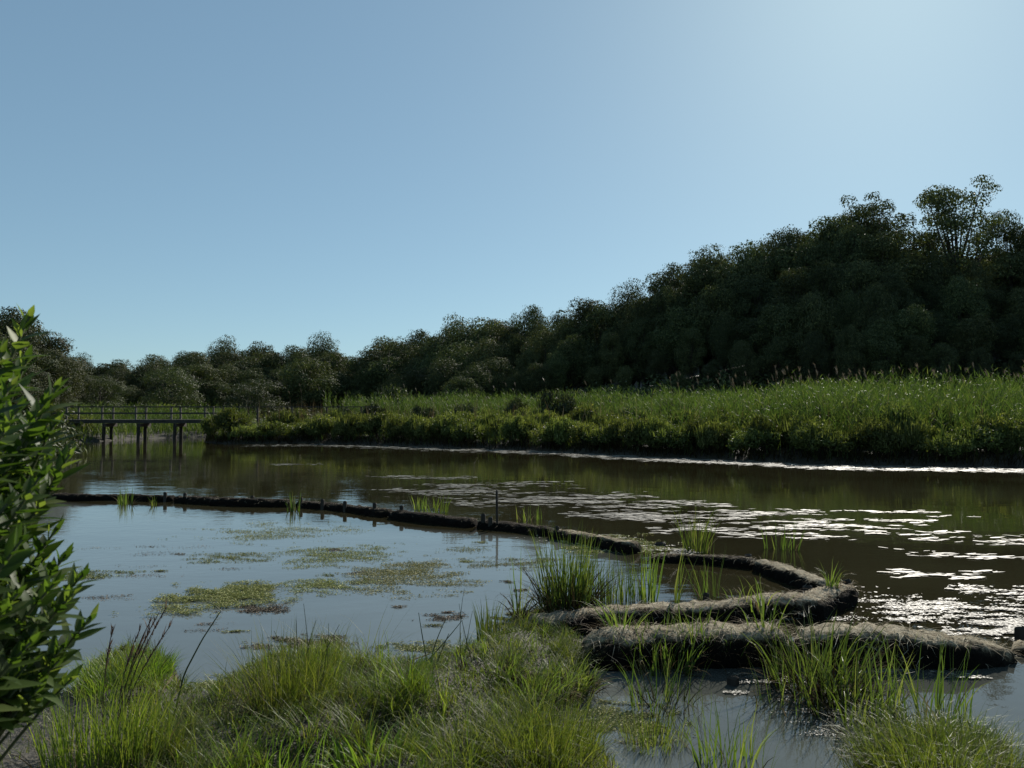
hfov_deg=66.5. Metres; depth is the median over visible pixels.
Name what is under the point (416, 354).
deciduous tree
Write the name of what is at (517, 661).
grass tussock
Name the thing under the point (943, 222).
deciduous tree
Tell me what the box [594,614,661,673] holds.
grass tussock
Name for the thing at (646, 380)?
deciduous tree
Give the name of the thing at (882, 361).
deciduous tree
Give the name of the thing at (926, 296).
deciduous tree
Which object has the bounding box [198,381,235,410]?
deciduous tree
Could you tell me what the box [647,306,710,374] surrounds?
deciduous tree
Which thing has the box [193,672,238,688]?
algae mat
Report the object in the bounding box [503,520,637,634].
grass tussock
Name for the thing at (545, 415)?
marsh shrub
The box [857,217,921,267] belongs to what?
deciduous tree
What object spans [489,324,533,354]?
deciduous tree
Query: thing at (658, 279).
deciduous tree
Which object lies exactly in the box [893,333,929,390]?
deciduous tree
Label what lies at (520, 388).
deciduous tree
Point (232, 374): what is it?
deciduous tree
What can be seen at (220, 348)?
deciduous tree
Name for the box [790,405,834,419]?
dark bush
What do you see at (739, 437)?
marsh shrub
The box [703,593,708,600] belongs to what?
wooden stake
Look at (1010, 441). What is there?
marsh shrub
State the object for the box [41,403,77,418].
marsh shrub
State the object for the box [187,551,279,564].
algae mat
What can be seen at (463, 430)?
marsh shrub
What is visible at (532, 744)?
grass tussock
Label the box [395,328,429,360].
deciduous tree
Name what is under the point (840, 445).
marsh shrub
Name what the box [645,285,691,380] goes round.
deciduous tree
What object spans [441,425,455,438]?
marsh shrub
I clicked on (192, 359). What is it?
deciduous tree
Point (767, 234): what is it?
deciduous tree
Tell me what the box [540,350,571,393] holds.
deciduous tree
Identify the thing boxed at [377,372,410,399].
deciduous tree
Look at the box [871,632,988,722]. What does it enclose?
grass tussock
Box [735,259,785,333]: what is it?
deciduous tree
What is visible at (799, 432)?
marsh shrub
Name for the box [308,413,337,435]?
marsh shrub
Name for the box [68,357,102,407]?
deciduous tree
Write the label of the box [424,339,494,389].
deciduous tree
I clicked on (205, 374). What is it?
deciduous tree
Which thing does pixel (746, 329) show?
deciduous tree
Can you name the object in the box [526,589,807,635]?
coir log
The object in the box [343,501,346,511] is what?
wooden stake
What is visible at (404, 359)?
deciduous tree
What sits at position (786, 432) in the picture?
marsh shrub
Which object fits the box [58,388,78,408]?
deciduous tree
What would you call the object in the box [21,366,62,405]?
deciduous tree
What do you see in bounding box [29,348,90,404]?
deciduous tree
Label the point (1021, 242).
deciduous tree
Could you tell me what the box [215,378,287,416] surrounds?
deciduous tree
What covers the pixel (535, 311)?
deciduous tree
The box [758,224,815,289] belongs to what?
deciduous tree
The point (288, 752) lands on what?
grass tussock
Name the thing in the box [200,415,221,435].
marsh shrub
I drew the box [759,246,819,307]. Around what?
deciduous tree
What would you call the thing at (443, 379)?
deciduous tree
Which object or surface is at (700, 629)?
grass tussock
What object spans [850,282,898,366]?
deciduous tree
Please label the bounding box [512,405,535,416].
marsh shrub
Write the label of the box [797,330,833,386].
deciduous tree
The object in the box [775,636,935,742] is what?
grass tussock
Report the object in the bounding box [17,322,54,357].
deciduous tree
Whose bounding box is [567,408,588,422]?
marsh shrub
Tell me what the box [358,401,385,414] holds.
dark bush
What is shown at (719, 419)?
marsh shrub
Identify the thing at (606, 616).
grass tussock
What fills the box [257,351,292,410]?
deciduous tree
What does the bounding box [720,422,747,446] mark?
marsh shrub
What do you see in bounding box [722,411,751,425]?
marsh shrub
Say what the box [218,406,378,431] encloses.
boardwalk
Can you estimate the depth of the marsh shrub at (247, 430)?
49.05 m
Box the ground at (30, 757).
[0,341,1023,767]
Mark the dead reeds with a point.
(312, 412)
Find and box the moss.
[91,626,1007,767]
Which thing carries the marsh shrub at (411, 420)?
on the ground at (30, 757)
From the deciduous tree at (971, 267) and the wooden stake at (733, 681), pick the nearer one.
the wooden stake at (733, 681)
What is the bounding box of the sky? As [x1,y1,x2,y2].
[0,0,1023,371]
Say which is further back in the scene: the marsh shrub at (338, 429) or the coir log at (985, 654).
the marsh shrub at (338, 429)
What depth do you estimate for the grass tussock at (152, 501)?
16.01 m
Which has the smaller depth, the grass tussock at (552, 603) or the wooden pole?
the grass tussock at (552, 603)
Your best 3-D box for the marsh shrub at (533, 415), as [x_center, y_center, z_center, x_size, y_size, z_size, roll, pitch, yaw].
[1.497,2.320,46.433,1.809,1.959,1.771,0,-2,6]
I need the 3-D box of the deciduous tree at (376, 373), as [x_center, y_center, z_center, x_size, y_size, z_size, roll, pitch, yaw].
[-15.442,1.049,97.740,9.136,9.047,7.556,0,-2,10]
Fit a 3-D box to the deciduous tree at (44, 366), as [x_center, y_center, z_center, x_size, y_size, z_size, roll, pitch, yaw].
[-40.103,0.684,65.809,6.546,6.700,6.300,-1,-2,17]
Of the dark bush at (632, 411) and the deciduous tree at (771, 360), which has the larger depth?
the deciduous tree at (771, 360)
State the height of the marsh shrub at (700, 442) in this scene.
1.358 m
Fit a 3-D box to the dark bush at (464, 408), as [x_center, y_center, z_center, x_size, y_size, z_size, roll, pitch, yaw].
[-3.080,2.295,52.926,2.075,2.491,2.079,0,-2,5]
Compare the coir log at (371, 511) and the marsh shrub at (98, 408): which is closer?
the coir log at (371, 511)
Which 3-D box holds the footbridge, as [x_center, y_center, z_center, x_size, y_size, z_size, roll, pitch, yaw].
[-25.740,3.130,53.921,11.085,3.170,1.700,0,-2,0]
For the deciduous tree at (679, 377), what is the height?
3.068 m
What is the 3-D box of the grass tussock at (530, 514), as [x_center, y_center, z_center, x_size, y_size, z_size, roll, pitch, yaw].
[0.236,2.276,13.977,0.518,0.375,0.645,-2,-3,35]
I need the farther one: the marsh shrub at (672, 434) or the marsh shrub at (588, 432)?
the marsh shrub at (588, 432)
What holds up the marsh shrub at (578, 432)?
on the ground at (30, 757)
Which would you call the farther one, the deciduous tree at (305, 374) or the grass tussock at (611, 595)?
the deciduous tree at (305, 374)
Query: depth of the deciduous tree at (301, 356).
105.55 m
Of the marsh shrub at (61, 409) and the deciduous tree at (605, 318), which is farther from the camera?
the deciduous tree at (605, 318)
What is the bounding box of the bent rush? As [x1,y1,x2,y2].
[171,599,220,726]
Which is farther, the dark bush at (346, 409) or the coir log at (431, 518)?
the dark bush at (346, 409)
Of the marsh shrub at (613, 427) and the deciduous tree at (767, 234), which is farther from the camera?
the deciduous tree at (767, 234)
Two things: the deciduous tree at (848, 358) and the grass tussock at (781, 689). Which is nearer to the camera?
the grass tussock at (781, 689)
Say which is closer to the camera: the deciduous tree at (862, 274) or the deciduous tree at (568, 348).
the deciduous tree at (862, 274)
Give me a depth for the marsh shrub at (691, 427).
34.48 m
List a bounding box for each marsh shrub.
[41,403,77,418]
[68,411,94,430]
[80,403,115,417]
[105,408,128,418]
[148,403,177,416]
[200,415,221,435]
[208,404,255,435]
[231,423,262,438]
[258,420,290,435]
[265,409,296,427]
[287,421,304,434]
[288,421,324,437]
[302,420,328,436]
[304,411,326,421]
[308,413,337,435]
[325,408,341,418]
[329,415,355,439]
[337,410,366,437]
[356,412,370,434]
[356,419,382,436]
[361,412,390,436]
[373,410,402,434]
[380,413,404,440]
[392,423,413,438]
[402,412,427,437]
[413,418,433,440]
[429,413,467,439]
[438,409,459,416]
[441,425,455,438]
[448,410,476,422]
[450,419,490,442]
[472,413,496,436]
[480,410,503,434]
[484,411,512,438]
[497,415,524,441]
[500,410,522,416]
[507,414,540,440]
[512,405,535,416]
[522,408,539,416]
[524,409,548,424]
[527,427,570,447]
[533,410,563,426]
[543,416,581,446]
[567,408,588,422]
[567,421,601,444]
[581,424,603,443]
[586,411,612,425]
[586,425,627,446]
[599,412,634,442]
[599,416,636,444]
[617,417,654,448]
[633,415,671,447]
[646,421,695,449]
[662,410,700,424]
[673,409,699,426]
[678,417,707,446]
[693,416,734,448]
[693,423,725,453]
[697,412,727,422]
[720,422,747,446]
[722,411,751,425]
[726,428,781,453]
[743,413,782,449]
[767,410,794,446]
[778,415,829,445]
[781,414,836,448]
[788,423,844,455]
[792,410,829,429]
[793,428,857,454]
[837,430,871,452]
[852,415,900,455]
[867,419,907,456]
[874,398,924,451]
[892,417,931,455]
[923,424,946,450]
[924,432,973,458]
[925,420,956,430]
[940,425,1009,453]
[958,412,1020,451]
[981,416,1023,451]
[989,432,1023,453]
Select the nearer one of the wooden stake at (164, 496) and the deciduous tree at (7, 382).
the wooden stake at (164, 496)
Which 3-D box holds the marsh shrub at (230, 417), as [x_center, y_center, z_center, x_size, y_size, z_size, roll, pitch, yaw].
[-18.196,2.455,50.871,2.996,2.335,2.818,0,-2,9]
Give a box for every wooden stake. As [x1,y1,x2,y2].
[163,492,166,501]
[299,497,302,507]
[320,499,323,509]
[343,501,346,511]
[481,513,485,522]
[488,517,492,526]
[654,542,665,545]
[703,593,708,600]
[727,676,738,686]
[803,585,812,592]
[843,579,850,584]
[1014,626,1023,640]
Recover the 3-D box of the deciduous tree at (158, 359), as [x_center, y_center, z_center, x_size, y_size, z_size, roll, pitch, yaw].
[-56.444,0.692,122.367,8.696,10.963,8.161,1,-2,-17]
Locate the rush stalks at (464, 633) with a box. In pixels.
[459,588,472,661]
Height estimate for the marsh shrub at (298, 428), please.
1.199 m
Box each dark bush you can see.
[285,407,309,420]
[329,405,353,416]
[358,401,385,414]
[370,382,415,411]
[411,404,435,418]
[453,401,479,416]
[503,394,528,413]
[534,388,576,416]
[574,401,602,422]
[612,407,646,418]
[657,398,682,412]
[751,398,776,415]
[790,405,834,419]
[840,397,873,424]
[920,399,967,426]
[957,393,999,423]
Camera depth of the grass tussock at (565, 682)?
5.05 m
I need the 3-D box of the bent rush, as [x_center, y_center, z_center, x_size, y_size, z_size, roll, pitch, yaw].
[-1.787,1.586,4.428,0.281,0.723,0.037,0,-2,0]
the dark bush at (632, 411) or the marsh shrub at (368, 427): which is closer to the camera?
the dark bush at (632, 411)
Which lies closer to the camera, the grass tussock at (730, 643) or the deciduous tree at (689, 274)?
the grass tussock at (730, 643)
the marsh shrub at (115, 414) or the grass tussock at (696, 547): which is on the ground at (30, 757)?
the marsh shrub at (115, 414)
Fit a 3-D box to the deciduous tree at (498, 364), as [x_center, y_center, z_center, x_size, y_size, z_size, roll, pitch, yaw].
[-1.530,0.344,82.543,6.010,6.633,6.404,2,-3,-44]
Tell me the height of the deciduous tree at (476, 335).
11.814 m
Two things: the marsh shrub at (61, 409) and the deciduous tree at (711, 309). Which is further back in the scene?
the deciduous tree at (711, 309)
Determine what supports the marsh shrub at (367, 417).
on the ground at (30, 757)
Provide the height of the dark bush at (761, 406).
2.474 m
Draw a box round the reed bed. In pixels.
[51,363,1023,453]
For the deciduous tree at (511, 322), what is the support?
on the ground at (30, 757)
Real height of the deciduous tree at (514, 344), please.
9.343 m
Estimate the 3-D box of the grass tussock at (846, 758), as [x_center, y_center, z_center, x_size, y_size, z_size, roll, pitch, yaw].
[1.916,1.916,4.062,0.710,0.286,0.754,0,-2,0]
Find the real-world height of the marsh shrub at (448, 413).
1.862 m
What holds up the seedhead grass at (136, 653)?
on the ground at (30, 757)
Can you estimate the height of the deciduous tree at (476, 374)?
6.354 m
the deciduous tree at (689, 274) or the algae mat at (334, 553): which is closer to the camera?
the algae mat at (334, 553)
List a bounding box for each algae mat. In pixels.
[50,567,150,580]
[112,579,307,615]
[158,521,376,544]
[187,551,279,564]
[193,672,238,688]
[215,602,289,614]
[221,629,249,632]
[239,633,356,650]
[264,542,416,568]
[277,574,382,596]
[312,553,499,599]
[371,639,455,657]
[412,611,468,620]
[423,623,443,626]
[438,546,495,553]
[461,556,562,570]
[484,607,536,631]
[561,533,692,554]
[577,699,695,749]
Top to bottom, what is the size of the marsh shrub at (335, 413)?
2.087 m
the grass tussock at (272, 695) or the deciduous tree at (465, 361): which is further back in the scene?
the deciduous tree at (465, 361)
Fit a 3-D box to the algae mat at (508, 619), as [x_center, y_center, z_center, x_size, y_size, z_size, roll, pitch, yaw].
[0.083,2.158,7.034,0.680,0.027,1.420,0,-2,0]
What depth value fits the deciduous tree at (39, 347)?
70.61 m
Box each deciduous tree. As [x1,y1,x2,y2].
[0,306,45,372]
[0,333,42,370]
[0,338,44,384]
[0,352,42,390]
[0,375,29,404]
[7,383,43,416]
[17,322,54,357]
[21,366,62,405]
[22,337,69,371]
[28,353,73,405]
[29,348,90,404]
[35,329,86,397]
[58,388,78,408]
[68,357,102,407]
[68,386,81,401]
[74,352,101,378]
[78,375,128,411]
[85,359,131,380]
[92,382,118,405]
[100,367,135,394]
[114,385,143,409]
[121,362,165,405]
[131,354,170,381]
[135,383,164,408]
[136,366,206,409]
[152,364,185,402]
[157,374,186,407]
[162,356,180,371]
[168,350,205,408]
[174,363,229,409]
[175,351,214,382]
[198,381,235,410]
[203,334,249,366]
[208,352,246,392]
[214,363,248,408]
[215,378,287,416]
[221,351,280,413]
[231,368,275,411]
[240,341,273,370]
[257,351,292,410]
[263,368,296,413]
[273,357,345,412]
[278,352,318,383]
[280,344,306,368]
[281,367,334,410]
[303,331,339,413]
[313,352,352,405]
[315,371,351,412]
[338,355,372,397]
[343,376,376,409]
[353,339,407,391]
[353,356,406,402]
[371,335,399,358]
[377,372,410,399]
[380,344,419,381]
[390,357,430,393]
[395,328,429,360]
[399,337,443,394]
[403,367,441,402]
[410,321,494,367]
[413,352,446,389]
[421,358,465,404]
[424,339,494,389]
[431,312,471,352]
[440,376,487,407]
[453,361,504,400]
[454,316,505,361]
[455,327,502,368]
[467,337,515,390]
[472,356,520,399]
[475,318,509,329]
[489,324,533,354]
[500,315,523,332]
[500,333,537,374]
[503,370,527,397]
[504,304,552,355]
[512,322,571,378]
[513,349,540,394]
[522,319,555,358]
[522,362,558,398]
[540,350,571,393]
[547,317,589,391]
[547,334,596,393]
[549,307,580,387]
[555,296,611,392]
[577,302,627,388]
[583,366,606,391]
[595,331,625,391]
[604,277,654,388]
[614,290,662,387]
[614,365,634,389]
[623,296,656,386]
[637,270,692,379]
[644,262,691,379]
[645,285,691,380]
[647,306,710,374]
[660,262,730,375]
[668,371,690,393]
[672,327,709,382]
[679,256,711,375]
[683,243,733,368]
[685,284,744,368]
[694,265,766,367]
[707,313,742,375]
[715,253,735,369]
[722,239,779,312]
[726,340,761,390]
[727,273,782,354]
[728,318,773,378]
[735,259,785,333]
[749,302,810,367]
[753,336,801,385]
[755,233,780,267]
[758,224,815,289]
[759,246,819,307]
[766,266,818,363]
[769,231,812,257]
[782,237,836,297]
[786,292,843,369]
[796,213,876,269]
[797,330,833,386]
[803,260,860,361]
[816,191,921,285]
[821,222,877,296]
[826,289,867,362]
[830,259,893,351]
[830,324,867,387]
[840,230,927,309]
[841,214,901,248]
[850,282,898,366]
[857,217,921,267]
[859,318,904,387]
[871,267,923,343]
[883,304,938,367]
[887,248,938,328]
[890,174,1023,322]
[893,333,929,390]
[898,231,949,327]
[908,249,974,318]
[908,280,945,328]
[917,229,961,337]
[920,309,955,362]
[923,342,961,389]
[936,274,991,347]
[945,313,998,372]
[949,243,988,278]
[958,259,1000,320]
[962,251,1002,328]
[962,346,994,387]
[967,229,1023,289]
[982,209,1023,292]
[987,249,1023,315]
[999,352,1023,387]
[1000,286,1023,354]
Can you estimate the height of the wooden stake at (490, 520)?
0.602 m
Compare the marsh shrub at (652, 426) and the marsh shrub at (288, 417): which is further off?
the marsh shrub at (288, 417)
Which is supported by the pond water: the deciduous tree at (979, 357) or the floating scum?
the floating scum
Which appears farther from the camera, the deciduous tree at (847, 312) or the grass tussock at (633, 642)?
the deciduous tree at (847, 312)
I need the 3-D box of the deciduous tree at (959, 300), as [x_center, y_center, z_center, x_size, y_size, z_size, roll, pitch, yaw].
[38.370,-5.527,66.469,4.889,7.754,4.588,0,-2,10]
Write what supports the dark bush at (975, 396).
on the ground at (30, 757)
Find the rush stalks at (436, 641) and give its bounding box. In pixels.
[418,613,461,664]
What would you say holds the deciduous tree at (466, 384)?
on the ground at (30, 757)
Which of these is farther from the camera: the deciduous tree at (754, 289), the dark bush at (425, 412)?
the deciduous tree at (754, 289)
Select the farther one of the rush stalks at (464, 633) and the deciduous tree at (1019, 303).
the deciduous tree at (1019, 303)
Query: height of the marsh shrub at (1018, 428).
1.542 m
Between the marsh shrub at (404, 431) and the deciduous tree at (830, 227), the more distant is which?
the deciduous tree at (830, 227)
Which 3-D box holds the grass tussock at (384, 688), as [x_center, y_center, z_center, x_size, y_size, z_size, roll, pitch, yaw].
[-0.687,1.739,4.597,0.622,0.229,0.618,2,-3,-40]
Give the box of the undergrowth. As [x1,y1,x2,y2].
[6,357,1023,457]
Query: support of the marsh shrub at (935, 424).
on the ground at (30, 757)
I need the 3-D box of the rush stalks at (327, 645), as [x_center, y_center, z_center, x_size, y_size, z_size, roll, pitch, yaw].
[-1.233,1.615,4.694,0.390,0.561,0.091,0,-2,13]
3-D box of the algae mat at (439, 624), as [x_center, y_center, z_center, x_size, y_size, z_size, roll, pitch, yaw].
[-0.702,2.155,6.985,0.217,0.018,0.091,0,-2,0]
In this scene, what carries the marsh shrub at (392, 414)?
on the ground at (30, 757)
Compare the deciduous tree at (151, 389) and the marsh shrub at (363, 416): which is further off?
the deciduous tree at (151, 389)
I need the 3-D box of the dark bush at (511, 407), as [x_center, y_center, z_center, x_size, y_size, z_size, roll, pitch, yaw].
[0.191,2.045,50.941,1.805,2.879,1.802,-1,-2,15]
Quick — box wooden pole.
[496,490,497,523]
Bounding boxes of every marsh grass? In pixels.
[17,416,1023,462]
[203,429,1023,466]
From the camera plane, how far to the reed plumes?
40.30 m
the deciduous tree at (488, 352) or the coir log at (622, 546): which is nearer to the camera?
the coir log at (622, 546)
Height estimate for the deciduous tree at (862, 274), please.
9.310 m
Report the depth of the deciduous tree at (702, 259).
83.69 m
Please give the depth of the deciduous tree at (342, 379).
99.70 m
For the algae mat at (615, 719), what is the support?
on the pond water
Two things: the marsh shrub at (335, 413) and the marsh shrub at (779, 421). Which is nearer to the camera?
the marsh shrub at (779, 421)
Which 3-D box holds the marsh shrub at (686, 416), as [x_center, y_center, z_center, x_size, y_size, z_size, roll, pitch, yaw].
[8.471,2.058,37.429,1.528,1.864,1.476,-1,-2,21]
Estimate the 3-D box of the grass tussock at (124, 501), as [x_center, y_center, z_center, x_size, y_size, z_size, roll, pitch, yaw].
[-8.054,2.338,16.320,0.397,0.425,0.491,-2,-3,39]
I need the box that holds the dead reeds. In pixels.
[247,389,1004,434]
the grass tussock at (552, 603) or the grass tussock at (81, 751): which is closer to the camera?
the grass tussock at (81, 751)
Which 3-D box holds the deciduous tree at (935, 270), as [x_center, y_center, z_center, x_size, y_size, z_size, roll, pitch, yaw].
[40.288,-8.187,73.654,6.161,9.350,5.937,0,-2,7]
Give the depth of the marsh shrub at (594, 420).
40.80 m
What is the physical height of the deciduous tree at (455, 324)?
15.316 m
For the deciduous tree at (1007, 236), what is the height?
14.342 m
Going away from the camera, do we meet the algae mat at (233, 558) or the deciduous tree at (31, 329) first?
the algae mat at (233, 558)
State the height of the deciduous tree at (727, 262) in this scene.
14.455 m
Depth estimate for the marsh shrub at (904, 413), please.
30.17 m
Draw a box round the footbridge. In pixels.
[52,406,218,440]
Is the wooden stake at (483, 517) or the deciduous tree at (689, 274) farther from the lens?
the deciduous tree at (689, 274)
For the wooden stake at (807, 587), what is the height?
0.562 m
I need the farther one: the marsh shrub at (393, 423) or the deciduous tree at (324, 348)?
the deciduous tree at (324, 348)
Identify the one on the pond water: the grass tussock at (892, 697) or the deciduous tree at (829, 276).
the grass tussock at (892, 697)
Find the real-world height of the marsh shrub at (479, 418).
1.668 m
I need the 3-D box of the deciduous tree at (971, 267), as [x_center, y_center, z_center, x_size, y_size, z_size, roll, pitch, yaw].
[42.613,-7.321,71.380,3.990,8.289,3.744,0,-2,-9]
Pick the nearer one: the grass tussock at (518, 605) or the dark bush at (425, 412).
the grass tussock at (518, 605)
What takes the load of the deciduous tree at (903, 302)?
on the ground at (30, 757)
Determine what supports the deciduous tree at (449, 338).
on the ground at (30, 757)
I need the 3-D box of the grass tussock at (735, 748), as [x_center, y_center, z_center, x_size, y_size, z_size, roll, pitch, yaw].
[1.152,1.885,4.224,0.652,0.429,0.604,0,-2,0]
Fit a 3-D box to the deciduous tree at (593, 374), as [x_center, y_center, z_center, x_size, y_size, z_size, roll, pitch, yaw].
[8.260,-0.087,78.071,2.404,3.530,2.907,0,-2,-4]
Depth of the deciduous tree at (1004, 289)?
72.14 m
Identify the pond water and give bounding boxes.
[7,437,1023,767]
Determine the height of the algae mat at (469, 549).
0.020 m
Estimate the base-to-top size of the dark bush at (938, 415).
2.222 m
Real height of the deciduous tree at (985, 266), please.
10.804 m
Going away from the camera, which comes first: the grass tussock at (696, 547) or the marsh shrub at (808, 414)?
the grass tussock at (696, 547)
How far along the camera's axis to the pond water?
11.06 m
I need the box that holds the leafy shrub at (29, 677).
[0,303,105,761]
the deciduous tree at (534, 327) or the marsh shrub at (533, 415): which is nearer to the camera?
the marsh shrub at (533, 415)
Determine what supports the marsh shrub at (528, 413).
on the ground at (30, 757)
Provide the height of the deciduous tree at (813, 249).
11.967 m
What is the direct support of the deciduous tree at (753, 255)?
on the ground at (30, 757)
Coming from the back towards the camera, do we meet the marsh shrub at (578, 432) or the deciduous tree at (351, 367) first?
the deciduous tree at (351, 367)
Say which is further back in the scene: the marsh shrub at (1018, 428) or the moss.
the marsh shrub at (1018, 428)
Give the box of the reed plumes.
[288,362,1023,413]
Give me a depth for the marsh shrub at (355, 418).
49.33 m
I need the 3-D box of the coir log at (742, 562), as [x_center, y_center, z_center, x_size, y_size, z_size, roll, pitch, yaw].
[2.413,2.285,9.902,1.507,0.310,0.443,-1,-2,25]
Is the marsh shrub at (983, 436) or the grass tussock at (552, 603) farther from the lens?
the marsh shrub at (983, 436)
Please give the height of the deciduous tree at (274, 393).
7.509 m
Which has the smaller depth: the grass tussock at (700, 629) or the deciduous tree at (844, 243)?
the grass tussock at (700, 629)
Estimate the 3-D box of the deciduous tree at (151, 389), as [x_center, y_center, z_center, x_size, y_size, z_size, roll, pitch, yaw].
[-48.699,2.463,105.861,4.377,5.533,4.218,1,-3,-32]
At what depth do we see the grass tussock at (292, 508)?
15.20 m
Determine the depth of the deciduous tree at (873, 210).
79.34 m
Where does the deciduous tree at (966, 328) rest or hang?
on the ground at (30, 757)
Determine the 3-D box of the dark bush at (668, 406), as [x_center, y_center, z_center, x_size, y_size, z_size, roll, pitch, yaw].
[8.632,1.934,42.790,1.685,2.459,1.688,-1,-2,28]
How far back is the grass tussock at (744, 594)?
7.25 m
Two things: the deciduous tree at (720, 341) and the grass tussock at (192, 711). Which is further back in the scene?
the deciduous tree at (720, 341)
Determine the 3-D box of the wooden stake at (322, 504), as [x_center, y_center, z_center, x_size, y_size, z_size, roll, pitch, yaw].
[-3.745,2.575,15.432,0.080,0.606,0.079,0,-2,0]
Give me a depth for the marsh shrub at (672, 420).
38.17 m
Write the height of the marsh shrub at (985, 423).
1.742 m
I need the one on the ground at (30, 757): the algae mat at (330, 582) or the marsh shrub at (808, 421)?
the marsh shrub at (808, 421)
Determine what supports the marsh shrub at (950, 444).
on the ground at (30, 757)
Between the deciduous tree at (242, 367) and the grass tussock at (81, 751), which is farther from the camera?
the deciduous tree at (242, 367)
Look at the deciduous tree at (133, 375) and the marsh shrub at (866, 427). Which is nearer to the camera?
the marsh shrub at (866, 427)
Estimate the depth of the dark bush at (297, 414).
56.87 m
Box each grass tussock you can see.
[1,660,174,767]
[61,655,153,704]
[62,666,193,767]
[71,641,187,686]
[116,487,137,504]
[147,679,261,730]
[148,493,156,505]
[179,714,340,767]
[199,609,367,735]
[255,628,382,713]
[285,493,300,511]
[295,705,459,767]
[341,657,445,710]
[380,680,551,767]
[408,490,427,509]
[420,492,451,513]
[441,661,639,767]
[454,644,534,688]
[472,596,506,641]
[479,652,589,712]
[485,555,543,624]
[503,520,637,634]
[516,505,541,521]
[522,571,570,615]
[531,649,620,705]
[573,586,655,639]
[579,552,626,605]
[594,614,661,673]
[603,606,720,677]
[609,549,643,603]
[609,699,697,759]
[612,644,737,725]
[623,537,667,603]
[659,600,737,676]
[668,509,724,552]
[668,682,782,767]
[674,539,698,603]
[685,550,737,597]
[693,613,760,663]
[719,575,784,605]
[729,593,796,633]
[736,603,911,721]
[744,578,782,614]
[747,642,817,716]
[757,517,805,550]
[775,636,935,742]
[802,683,1023,767]
[814,560,856,589]
[828,712,934,767]
[851,636,913,724]
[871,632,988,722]
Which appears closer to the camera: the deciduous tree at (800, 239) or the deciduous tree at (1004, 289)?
the deciduous tree at (1004, 289)
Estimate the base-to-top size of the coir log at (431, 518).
0.392 m
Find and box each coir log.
[46,492,174,501]
[174,495,294,506]
[296,501,392,516]
[388,510,477,527]
[475,519,553,536]
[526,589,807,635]
[548,529,641,553]
[567,615,805,671]
[647,552,756,568]
[751,555,825,590]
[790,580,858,620]
[791,617,1020,669]
[1006,639,1023,655]
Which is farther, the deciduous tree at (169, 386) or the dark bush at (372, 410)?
the deciduous tree at (169, 386)
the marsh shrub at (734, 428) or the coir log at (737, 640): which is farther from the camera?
the marsh shrub at (734, 428)
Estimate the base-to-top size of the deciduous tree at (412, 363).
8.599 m
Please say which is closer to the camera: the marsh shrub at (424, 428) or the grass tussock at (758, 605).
the grass tussock at (758, 605)
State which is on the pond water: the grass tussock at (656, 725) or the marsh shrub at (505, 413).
the grass tussock at (656, 725)
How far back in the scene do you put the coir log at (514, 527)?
12.53 m
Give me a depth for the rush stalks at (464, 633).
5.31 m
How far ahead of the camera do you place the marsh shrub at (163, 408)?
70.58 m
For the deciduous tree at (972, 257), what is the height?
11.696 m
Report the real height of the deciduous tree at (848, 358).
6.372 m
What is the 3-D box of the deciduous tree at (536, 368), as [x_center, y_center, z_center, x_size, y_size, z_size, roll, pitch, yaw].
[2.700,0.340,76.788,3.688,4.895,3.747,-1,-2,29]
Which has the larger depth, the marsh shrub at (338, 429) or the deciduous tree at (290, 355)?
the deciduous tree at (290, 355)
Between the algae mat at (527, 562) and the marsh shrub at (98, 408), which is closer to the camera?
the algae mat at (527, 562)
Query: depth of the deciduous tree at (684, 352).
71.83 m
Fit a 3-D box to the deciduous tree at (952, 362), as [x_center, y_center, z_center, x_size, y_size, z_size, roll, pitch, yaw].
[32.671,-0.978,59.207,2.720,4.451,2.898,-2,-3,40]
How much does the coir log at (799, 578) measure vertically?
0.330 m
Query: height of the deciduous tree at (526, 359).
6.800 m
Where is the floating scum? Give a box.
[251,444,1023,736]
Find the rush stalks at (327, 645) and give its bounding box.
[274,609,339,683]
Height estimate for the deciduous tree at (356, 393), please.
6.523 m
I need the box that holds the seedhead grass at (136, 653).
[102,597,173,746]
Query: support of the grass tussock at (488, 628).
on the ground at (30, 757)
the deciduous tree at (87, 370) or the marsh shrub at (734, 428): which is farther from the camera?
the deciduous tree at (87, 370)
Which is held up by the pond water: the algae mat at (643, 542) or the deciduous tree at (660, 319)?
the algae mat at (643, 542)
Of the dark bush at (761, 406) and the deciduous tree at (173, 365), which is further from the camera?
the deciduous tree at (173, 365)
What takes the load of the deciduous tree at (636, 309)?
on the ground at (30, 757)
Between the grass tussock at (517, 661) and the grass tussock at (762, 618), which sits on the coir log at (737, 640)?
the grass tussock at (762, 618)
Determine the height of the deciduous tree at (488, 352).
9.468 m
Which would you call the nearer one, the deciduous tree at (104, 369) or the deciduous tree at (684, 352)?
the deciduous tree at (684, 352)
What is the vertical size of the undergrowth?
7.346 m

